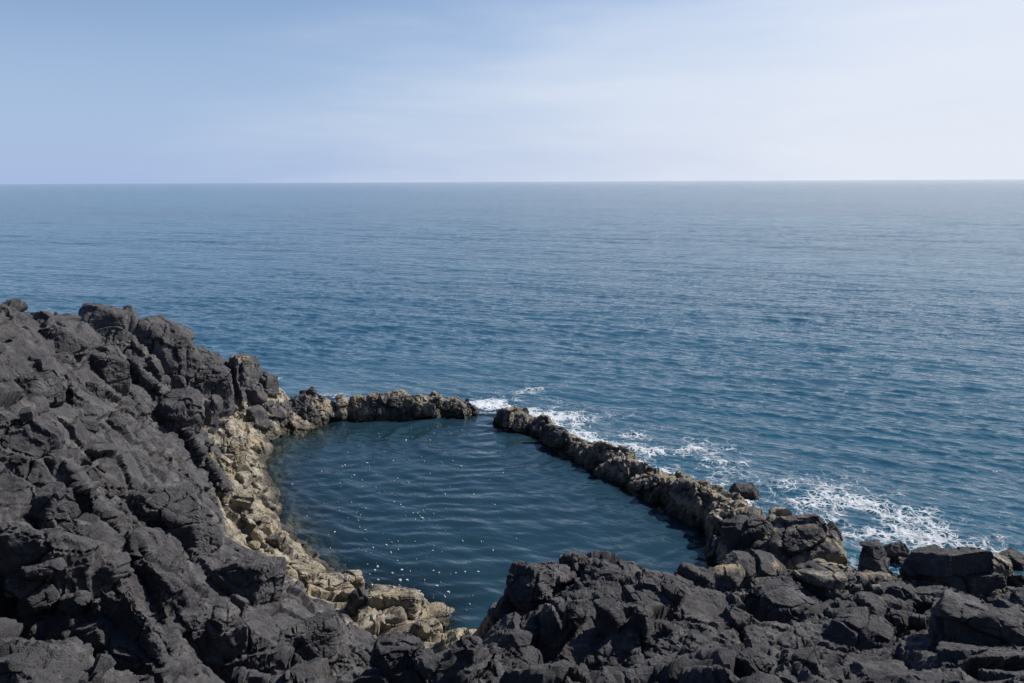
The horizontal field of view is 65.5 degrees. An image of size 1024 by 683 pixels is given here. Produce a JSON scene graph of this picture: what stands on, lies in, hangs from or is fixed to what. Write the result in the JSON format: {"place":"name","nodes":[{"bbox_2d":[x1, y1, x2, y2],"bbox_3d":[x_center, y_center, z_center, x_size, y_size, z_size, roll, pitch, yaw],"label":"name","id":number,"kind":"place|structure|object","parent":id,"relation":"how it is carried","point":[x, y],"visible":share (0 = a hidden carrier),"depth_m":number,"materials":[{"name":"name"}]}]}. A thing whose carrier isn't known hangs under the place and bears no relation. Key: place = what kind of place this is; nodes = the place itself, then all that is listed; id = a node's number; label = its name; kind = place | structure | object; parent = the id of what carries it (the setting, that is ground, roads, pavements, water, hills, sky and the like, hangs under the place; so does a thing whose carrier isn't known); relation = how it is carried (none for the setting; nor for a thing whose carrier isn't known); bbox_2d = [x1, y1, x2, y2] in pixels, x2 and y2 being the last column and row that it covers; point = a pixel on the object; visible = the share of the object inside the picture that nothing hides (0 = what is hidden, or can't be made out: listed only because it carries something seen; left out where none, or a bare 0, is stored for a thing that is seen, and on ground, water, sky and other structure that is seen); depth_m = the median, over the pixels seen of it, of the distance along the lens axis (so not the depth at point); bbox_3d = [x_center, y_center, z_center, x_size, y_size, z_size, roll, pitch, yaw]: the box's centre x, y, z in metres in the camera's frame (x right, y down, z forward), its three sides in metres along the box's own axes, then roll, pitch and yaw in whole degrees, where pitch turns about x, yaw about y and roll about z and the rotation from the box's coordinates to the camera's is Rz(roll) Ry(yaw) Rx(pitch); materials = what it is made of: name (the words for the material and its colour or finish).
{"place":"outdoors","nodes":[
{"label":"outdoors","id":0,"kind":"place"},
{"bbox_2d":[0,299,460,682],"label":"rocky headland","id":1,"kind":"structure","parent":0,"point":[144,455],"depth_m":9.70,"materials":[{"name":"stone"}]},
{"bbox_2d":[0,651,39,682],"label":"lava stone","id":2,"kind":"object","parent":1,"relation":"on","point":[21,667],"visible":1,"depth_m":3.92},
{"bbox_2d":[19,630,28,638],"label":"lava stone","id":3,"kind":"object","parent":1,"relation":"on","point":[23,634],"visible":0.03,"depth_m":7.26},
{"bbox_2d":[18,407,34,422],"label":"lava stone","id":4,"kind":"object","parent":1,"relation":"on","point":[26,414],"visible":1,"depth_m":9.10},
{"bbox_2d":[26,619,46,640],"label":"lava stone","id":5,"kind":"object","parent":1,"relation":"on","point":[37,631],"visible":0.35,"depth_m":7.14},
{"bbox_2d":[28,354,46,367],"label":"lava stone","id":6,"kind":"object","parent":1,"relation":"on","point":[39,360],"visible":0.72,"depth_m":11.57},
{"bbox_2d":[17,583,59,617],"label":"lava stone","id":7,"kind":"object","parent":1,"relation":"on","point":[33,602],"visible":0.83,"depth_m":7.13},
{"bbox_2d":[15,369,65,406],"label":"boulder","id":8,"kind":"object","parent":1,"relation":"on","point":[47,384],"visible":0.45,"depth_m":10.60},
{"bbox_2d":[32,647,50,668],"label":"lava stone","id":9,"kind":"object","parent":1,"relation":"on","point":[45,657],"visible":0.25,"depth_m":4.24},
{"bbox_2d":[18,557,66,580],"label":"lava stone","id":10,"kind":"object","parent":1,"relation":"on","point":[51,568],"visible":0.97,"depth_m":7.16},
{"bbox_2d":[37,583,58,602],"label":"lava stone","id":11,"kind":"object","parent":1,"relation":"on","point":[51,591],"visible":0.8,"depth_m":7.21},
{"bbox_2d":[45,519,56,527],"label":"lava stone","id":12,"kind":"object","parent":1,"relation":"on","point":[51,523],"visible":0.98,"depth_m":8.25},
{"bbox_2d":[31,481,80,528],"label":"boulder","id":13,"kind":"object","parent":1,"relation":"on","point":[45,500],"visible":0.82,"depth_m":8.30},
{"bbox_2d":[38,326,88,356],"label":"boulder","id":14,"kind":"object","parent":1,"relation":"on","point":[71,340],"visible":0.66,"depth_m":13.34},
{"bbox_2d":[51,351,77,370],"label":"lava stone","id":15,"kind":"object","parent":1,"relation":"on","point":[67,358],"visible":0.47,"depth_m":13.02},
{"bbox_2d":[60,629,71,639],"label":"lava stone","id":16,"kind":"object","parent":1,"relation":"on","point":[65,634],"visible":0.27,"depth_m":7.00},
{"bbox_2d":[82,552,94,566],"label":"lava stone","id":17,"kind":"object","parent":1,"relation":"on","point":[89,560],"visible":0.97,"depth_m":7.43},
{"bbox_2d":[80,415,99,432],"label":"lava stone","id":18,"kind":"object","parent":1,"relation":"on","point":[89,422],"visible":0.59,"depth_m":11.05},
{"bbox_2d":[74,616,115,650],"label":"lava stone","id":19,"kind":"object","parent":1,"relation":"on","point":[96,634],"visible":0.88,"depth_m":6.83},
{"bbox_2d":[85,381,105,401],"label":"boulder","id":20,"kind":"object","parent":1,"relation":"on","point":[97,388],"visible":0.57,"depth_m":12.58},
{"bbox_2d":[95,463,109,472],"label":"lava stone","id":21,"kind":"object","parent":1,"relation":"on","point":[103,467],"visible":0.84,"depth_m":10.64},
{"bbox_2d":[78,302,130,338],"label":"boulder","id":22,"kind":"object","parent":1,"relation":"on","point":[102,319],"visible":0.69,"depth_m":17.66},
{"bbox_2d":[100,346,111,351],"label":"lava stone","id":23,"kind":"object","parent":1,"relation":"on","point":[106,348],"visible":0.69,"depth_m":14.72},
{"bbox_2d":[90,351,129,396],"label":"boulder","id":24,"kind":"object","parent":1,"relation":"on","point":[111,369],"visible":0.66,"depth_m":13.87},
{"bbox_2d":[92,552,133,584],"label":"lava stone","id":25,"kind":"object","parent":1,"relation":"on","point":[113,569],"visible":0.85,"depth_m":7.59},
{"bbox_2d":[104,417,126,433],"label":"lava stone","id":26,"kind":"object","parent":1,"relation":"on","point":[118,424],"visible":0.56,"depth_m":11.96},
{"bbox_2d":[102,628,142,671],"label":"lava stone","id":27,"kind":"object","parent":1,"relation":"on","point":[123,658],"visible":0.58,"depth_m":6.79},
{"bbox_2d":[139,517,150,523],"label":"lava stone","id":28,"kind":"object","parent":1,"relation":"on","point":[146,520],"visible":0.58,"depth_m":10.81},
{"bbox_2d":[160,616,185,635],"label":"lava stone","id":29,"kind":"object","parent":1,"relation":"on","point":[175,622],"visible":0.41,"depth_m":8.31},
{"bbox_2d":[130,481,224,552],"bbox_3d":[-4.738,2.525,11.170,1.104,1.014,1.009,5,12,23],"label":"boulder","id":30,"kind":"object","parent":1,"relation":"on","point":[199,526],"visible":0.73,"depth_m":10.94,"materials":[{"name":"stone"}]},
{"bbox_2d":[169,555,186,572],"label":"lava stone","id":31,"kind":"object","parent":1,"relation":"on","point":[178,562],"visible":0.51,"depth_m":8.85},
{"bbox_2d":[152,388,204,439],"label":"boulder","id":32,"kind":"object","parent":1,"relation":"on","point":[176,410],"visible":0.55,"depth_m":14.96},
{"bbox_2d":[178,606,207,640],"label":"lava stone","id":33,"kind":"object","parent":1,"relation":"on","point":[193,623],"visible":0.85,"depth_m":8.39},
{"bbox_2d":[193,660,199,674],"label":"lava stone","id":34,"kind":"object","parent":1,"relation":"on","point":[197,668],"visible":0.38,"depth_m":7.07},
{"bbox_2d":[187,360,233,425],"bbox_3d":[-7.862,1.383,20.392,1.389,1.742,1.128,0,11,0],"label":"boulder","id":35,"kind":"object","parent":1,"relation":"on","point":[215,377],"visible":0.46,"depth_m":20.23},
{"bbox_2d":[205,393,222,434],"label":"boulder","id":36,"kind":"object","parent":1,"relation":"on","point":[212,414],"visible":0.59,"depth_m":20.09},
{"bbox_2d":[192,594,250,643],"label":"boulder","id":37,"kind":"object","parent":1,"relation":"on","point":[218,623],"visible":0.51,"depth_m":8.65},
{"bbox_2d":[218,435,250,467],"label":"boulder","id":38,"kind":"object","parent":1,"relation":"on","point":[235,448],"visible":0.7,"depth_m":17.78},
{"bbox_2d":[229,354,250,366],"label":"boulder","id":39,"kind":"object","parent":1,"relation":"on","point":[239,360],"visible":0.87,"depth_m":22.12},
{"bbox_2d":[230,491,255,509],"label":"shore stone","id":40,"kind":"object","parent":1,"relation":"on","point":[242,500],"visible":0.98,"depth_m":15.21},
{"bbox_2d":[236,471,252,482],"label":"shore stone","id":41,"kind":"object","parent":1,"relation":"on","point":[244,476],"visible":0.89,"depth_m":17.55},
{"bbox_2d":[213,555,288,605],"bbox_3d":[-3.208,3.017,9.714,0.852,0.780,0.613,0,11,0],"label":"boulder","id":42,"kind":"object","parent":1,"relation":"on","point":[254,580],"visible":0.69,"depth_m":9.57,"materials":[{"name":"stone"}]},
{"bbox_2d":[248,503,255,513],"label":"shore stone","id":43,"kind":"object","parent":1,"relation":"on","point":[252,509],"visible":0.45,"depth_m":15.37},
{"bbox_2d":[249,541,260,548],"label":"shore stone","id":44,"kind":"object","parent":1,"relation":"on","point":[255,544],"visible":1,"depth_m":13.92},
{"bbox_2d":[250,445,261,453],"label":"shore stone","id":45,"kind":"object","parent":1,"relation":"on","point":[257,449],"visible":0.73,"depth_m":20.49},
{"bbox_2d":[251,528,263,542],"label":"shore stone","id":46,"kind":"object","parent":1,"relation":"on","point":[257,534],"visible":0.95,"depth_m":14.21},
{"bbox_2d":[252,483,263,493],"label":"shore stone","id":47,"kind":"object","parent":1,"relation":"on","point":[260,487],"visible":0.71,"depth_m":17.68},
{"bbox_2d":[255,519,272,535],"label":"shore stone","id":48,"kind":"object","parent":1,"relation":"on","point":[265,526],"visible":0.54,"depth_m":14.95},
{"bbox_2d":[258,515,273,524],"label":"shore stone","id":49,"kind":"object","parent":1,"relation":"on","point":[267,518],"visible":0.23,"depth_m":15.46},
{"bbox_2d":[270,503,281,512],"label":"shore stone","id":50,"kind":"object","parent":1,"relation":"on","point":[277,508],"visible":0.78,"depth_m":17.04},
{"bbox_2d":[264,530,289,551],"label":"shore stone","id":51,"kind":"object","parent":1,"relation":"on","point":[278,540],"visible":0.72,"depth_m":14.50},
{"bbox_2d":[287,569,298,579],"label":"shore stone","id":52,"kind":"object","parent":1,"relation":"on","point":[293,573],"visible":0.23,"depth_m":12.77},
{"bbox_2d":[288,541,301,550],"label":"shore stone","id":53,"kind":"object","parent":1,"relation":"on","point":[293,544],"visible":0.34,"depth_m":14.67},
{"bbox_2d":[288,559,310,570],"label":"shore stone","id":54,"kind":"object","parent":1,"relation":"on","point":[303,564],"visible":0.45,"depth_m":13.25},
{"bbox_2d":[298,574,308,580],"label":"shore stone","id":55,"kind":"object","parent":1,"relation":"on","point":[305,577],"visible":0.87,"depth_m":12.81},
{"bbox_2d":[306,569,316,579],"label":"shore stone","id":56,"kind":"object","parent":1,"relation":"on","point":[312,572],"visible":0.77,"depth_m":13.00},
{"bbox_2d":[285,610,345,663],"bbox_3d":[-2.323,3.503,9.314,0.688,0.632,0.605,0,11,0],"label":"boulder","id":57,"kind":"object","parent":1,"relation":"on","point":[313,634],"visible":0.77,"depth_m":9.15,"materials":[{"name":"stone"}]},
{"bbox_2d":[310,563,325,572],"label":"shore stone","id":58,"kind":"object","parent":1,"relation":"on","point":[319,567],"visible":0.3,"depth_m":14.09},
{"bbox_2d":[314,579,327,588],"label":"shore stone","id":59,"kind":"object","parent":1,"relation":"on","point":[323,583],"visible":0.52,"depth_m":12.94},
{"bbox_2d":[325,572,343,586],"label":"shore stone","id":60,"kind":"object","parent":1,"relation":"on","point":[335,579],"visible":0.62,"depth_m":13.16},
{"bbox_2d":[335,581,349,589],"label":"shore stone","id":61,"kind":"object","parent":1,"relation":"on","point":[341,586],"visible":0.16,"depth_m":13.05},
{"bbox_2d":[338,584,353,600],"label":"shore stone","id":62,"kind":"object","parent":1,"relation":"on","point":[346,591],"visible":0.49,"depth_m":12.53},
{"bbox_2d":[341,570,364,588],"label":"boulder","id":63,"kind":"object","parent":1,"relation":"on","point":[354,578],"visible":0.46,"depth_m":13.40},
{"bbox_2d":[346,586,368,616],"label":"boulder","id":64,"kind":"object","parent":1,"relation":"on","point":[357,598],"visible":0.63,"depth_m":11.89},
{"bbox_2d":[260,386,479,445],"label":"rock ridge","id":65,"kind":"object","parent":1,"relation":"on","point":[310,404],"visible":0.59,"depth_m":23.88,"materials":[{"name":"stone"}]},
{"bbox_2d":[234,383,267,404],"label":"boulder","id":66,"kind":"object","parent":65,"relation":"on","point":[256,394],"visible":0.66,"depth_m":22.04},
{"bbox_2d":[246,404,272,430],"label":"boulder","id":67,"kind":"object","parent":65,"relation":"on","point":[257,415],"visible":0.79,"depth_m":21.84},
{"bbox_2d":[259,374,278,397],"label":"boulder","id":68,"kind":"object","parent":65,"relation":"on","point":[267,381],"visible":0.63,"depth_m":22.77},
{"bbox_2d":[378,605,406,629],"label":"shore stone","id":69,"kind":"object","parent":1,"relation":"on","point":[396,615],"visible":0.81,"depth_m":11.58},
{"bbox_2d":[367,584,426,619],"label":"boulder","id":70,"kind":"object","parent":1,"relation":"on","point":[410,601],"visible":0.79,"depth_m":11.84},
{"bbox_2d":[369,632,432,679],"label":"boulder","id":71,"kind":"object","parent":1,"relation":"on","point":[391,653],"visible":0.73,"depth_m":6.53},
{"bbox_2d":[413,619,429,635],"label":"shore stone","id":72,"kind":"object","parent":1,"relation":"on","point":[421,627],"visible":1,"depth_m":11.34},
{"bbox_2d":[419,608,428,618],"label":"shore stone","id":73,"kind":"object","parent":1,"relation":"on","point":[425,613],"visible":0.16,"depth_m":12.45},
{"bbox_2d":[417,617,442,638],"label":"shore stone","id":74,"kind":"object","parent":1,"relation":"on","point":[435,624],"visible":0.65,"depth_m":11.43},
{"bbox_2d":[427,602,454,624],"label":"boulder","id":75,"kind":"object","parent":1,"relation":"on","point":[440,611],"visible":0.54,"depth_m":12.85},
{"bbox_2d":[282,412,493,618],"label":"seabed","id":76,"kind":"structure","parent":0,"point":[428,591],"depth_m":17.44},
{"bbox_2d":[285,397,710,628],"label":"pool water","id":77,"kind":"structure","parent":0,"point":[548,506],"depth_m":17.49,"materials":[{"name":"liquid"}]},
{"bbox_2d":[291,426,516,610],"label":"foam flecks","id":78,"kind":"object","parent":77,"relation":"on","point":[398,541],"visible":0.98,"depth_m":15.82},
{"bbox_2d":[0,179,1023,575],"bbox_3d":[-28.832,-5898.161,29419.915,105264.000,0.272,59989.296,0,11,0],"label":"sea","id":79,"kind":"structure","parent":0,"point":[846,357],"depth_m":46.06,"materials":[{"name":"liquid"}]},
{"bbox_2d":[493,406,854,569],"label":"rock ridge","id":80,"kind":"object","parent":79,"relation":"in","point":[702,509],"visible":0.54,"depth_m":17.70,"materials":[{"name":"stone"}]},
{"bbox_2d":[721,514,768,552],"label":"boulder","id":81,"kind":"object","parent":80,"relation":"on","point":[744,531],"visible":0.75,"depth_m":14.28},
{"bbox_2d":[769,514,847,565],"bbox_3d":[5.055,3.416,13.594,1.273,0.900,1.006,3,12,17],"label":"boulder","id":82,"kind":"object","parent":80,"relation":"on","point":[812,536],"visible":0.77,"depth_m":13.34,"materials":[{"name":"stone"}]},
{"bbox_2d":[728,482,759,499],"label":"boulder","id":83,"kind":"object","parent":79,"relation":"in","point":[748,490],"visible":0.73,"depth_m":17.91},
{"bbox_2d":[883,541,909,563],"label":"boulder","id":84,"kind":"object","parent":79,"relation":"in","point":[894,551],"visible":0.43,"depth_m":14.79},
{"bbox_2d":[998,547,1023,570],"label":"boulder","id":85,"kind":"object","parent":79,"relation":"in","point":[1014,556],"visible":0.61,"depth_m":14.69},
{"bbox_2d":[0,0,1023,183],"label":"sky","id":86,"kind":"structure","parent":0,"point":[92,91],"materials":[{"name":"blue"}]},
{"bbox_2d":[414,551,1023,682],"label":"rocky outcrop","id":87,"kind":"object","parent":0,"point":[703,642],"visible":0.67,"depth_m":8.48,"materials":[{"name":"stone"}]},
{"bbox_2d":[448,635,481,663],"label":"boulder","id":88,"kind":"object","parent":87,"relation":"on","point":[469,646],"visible":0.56,"depth_m":6.47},
{"bbox_2d":[498,628,532,660],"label":"lava stone","id":89,"kind":"object","parent":87,"relation":"on","point":[519,640],"visible":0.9,"depth_m":7.87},
{"bbox_2d":[524,646,542,664],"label":"lava stone","id":90,"kind":"object","parent":87,"relation":"on","point":[532,655],"visible":0.28,"depth_m":8.16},
{"bbox_2d":[506,560,562,613],"bbox_3d":[0.289,3.130,10.040,0.692,0.716,0.658,4,12,19],"label":"boulder","id":91,"kind":"object","parent":87,"relation":"on","point":[526,583],"visible":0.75,"depth_m":9.88,"materials":[{"name":"stone"}]},
{"bbox_2d":[562,598,589,640],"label":"boulder","id":92,"kind":"object","parent":87,"relation":"on","point":[576,615],"visible":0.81,"depth_m":8.71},
{"bbox_2d":[593,594,625,637],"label":"boulder","id":93,"kind":"object","parent":87,"relation":"on","point":[610,619],"visible":0.89,"depth_m":8.40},
{"bbox_2d":[621,585,648,601],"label":"lava stone","id":94,"kind":"object","parent":87,"relation":"on","point":[630,593],"visible":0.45,"depth_m":8.98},
{"bbox_2d":[627,652,646,666],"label":"lava stone","id":95,"kind":"object","parent":87,"relation":"on","point":[640,658],"visible":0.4,"depth_m":8.18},
{"bbox_2d":[627,601,654,637],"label":"lava stone","id":96,"kind":"object","parent":87,"relation":"on","point":[641,618],"visible":0.97,"depth_m":8.39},
{"bbox_2d":[637,576,655,591],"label":"lava stone","id":97,"kind":"object","parent":87,"relation":"on","point":[647,583],"visible":0.85,"depth_m":9.16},
{"bbox_2d":[641,589,652,598],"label":"lava stone","id":98,"kind":"object","parent":87,"relation":"on","point":[649,593],"visible":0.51,"depth_m":9.04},
{"bbox_2d":[662,620,672,632],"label":"lava stone","id":99,"kind":"object","parent":87,"relation":"on","point":[667,627],"visible":1,"depth_m":8.35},
{"bbox_2d":[660,580,685,610],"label":"lava stone","id":100,"kind":"object","parent":87,"relation":"on","point":[674,593],"visible":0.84,"depth_m":9.00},
{"bbox_2d":[711,564,744,587],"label":"boulder","id":101,"kind":"object","parent":87,"relation":"on","point":[733,575],"visible":0.89,"depth_m":10.86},
{"bbox_2d":[722,604,752,638],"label":"lava stone","id":102,"kind":"object","parent":87,"relation":"on","point":[738,618],"visible":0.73,"depth_m":8.89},
{"bbox_2d":[720,549,786,588],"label":"boulder","id":103,"kind":"object","parent":87,"relation":"on","point":[760,566],"visible":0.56,"depth_m":12.32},
{"bbox_2d":[735,647,774,678],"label":"lava stone","id":104,"kind":"object","parent":87,"relation":"on","point":[749,661],"visible":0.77,"depth_m":5.46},
{"bbox_2d":[757,586,814,623],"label":"boulder","id":105,"kind":"object","parent":87,"relation":"on","point":[782,604],"visible":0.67,"depth_m":10.37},
{"bbox_2d":[791,646,820,674],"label":"lava stone","id":106,"kind":"object","parent":87,"relation":"on","point":[807,657],"visible":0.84,"depth_m":5.02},
{"bbox_2d":[794,563,847,589],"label":"boulder","id":107,"kind":"object","parent":87,"relation":"on","point":[833,577],"visible":0.94,"depth_m":11.00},
{"bbox_2d":[834,597,840,606],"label":"lava stone","id":108,"kind":"object","parent":87,"relation":"on","point":[837,602],"visible":0.91,"depth_m":10.19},
{"bbox_2d":[826,606,896,649],"bbox_3d":[3.900,3.288,8.897,0.893,0.461,0.630,2,12,11],"label":"boulder","id":109,"kind":"object","parent":87,"relation":"on","point":[864,628],"visible":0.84,"depth_m":8.80,"materials":[{"name":"stone"}]},
{"bbox_2d":[858,539,892,574],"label":"boulder","id":110,"kind":"object","parent":87,"relation":"on","point":[873,556],"visible":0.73,"depth_m":12.58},
{"bbox_2d":[890,610,907,629],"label":"lava stone","id":111,"kind":"object","parent":87,"relation":"on","point":[899,620],"visible":0.97,"depth_m":9.90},
{"bbox_2d":[887,580,915,599],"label":"lava stone","id":112,"kind":"object","parent":87,"relation":"on","point":[901,589],"visible":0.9,"depth_m":10.37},
{"bbox_2d":[908,613,926,629],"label":"lava stone","id":113,"kind":"object","parent":87,"relation":"on","point":[918,621],"visible":0.98,"depth_m":9.95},
{"bbox_2d":[898,544,1006,596],"bbox_3d":[6.784,3.614,12.308,0.857,0.940,1.469,-9,14,-37],"label":"boulder","id":114,"kind":"object","parent":87,"relation":"on","point":[969,570],"visible":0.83,"depth_m":12.10,"materials":[{"name":"stone"}]},
{"bbox_2d":[928,587,1023,645],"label":"boulder","id":115,"kind":"object","parent":87,"relation":"on","point":[963,617],"visible":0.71,"depth_m":8.09,"materials":[{"name":"stone"}]},
{"bbox_2d":[993,553,1013,585],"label":"boulder","id":116,"kind":"object","parent":87,"relation":"on","point":[1003,565],"visible":0.33,"depth_m":12.34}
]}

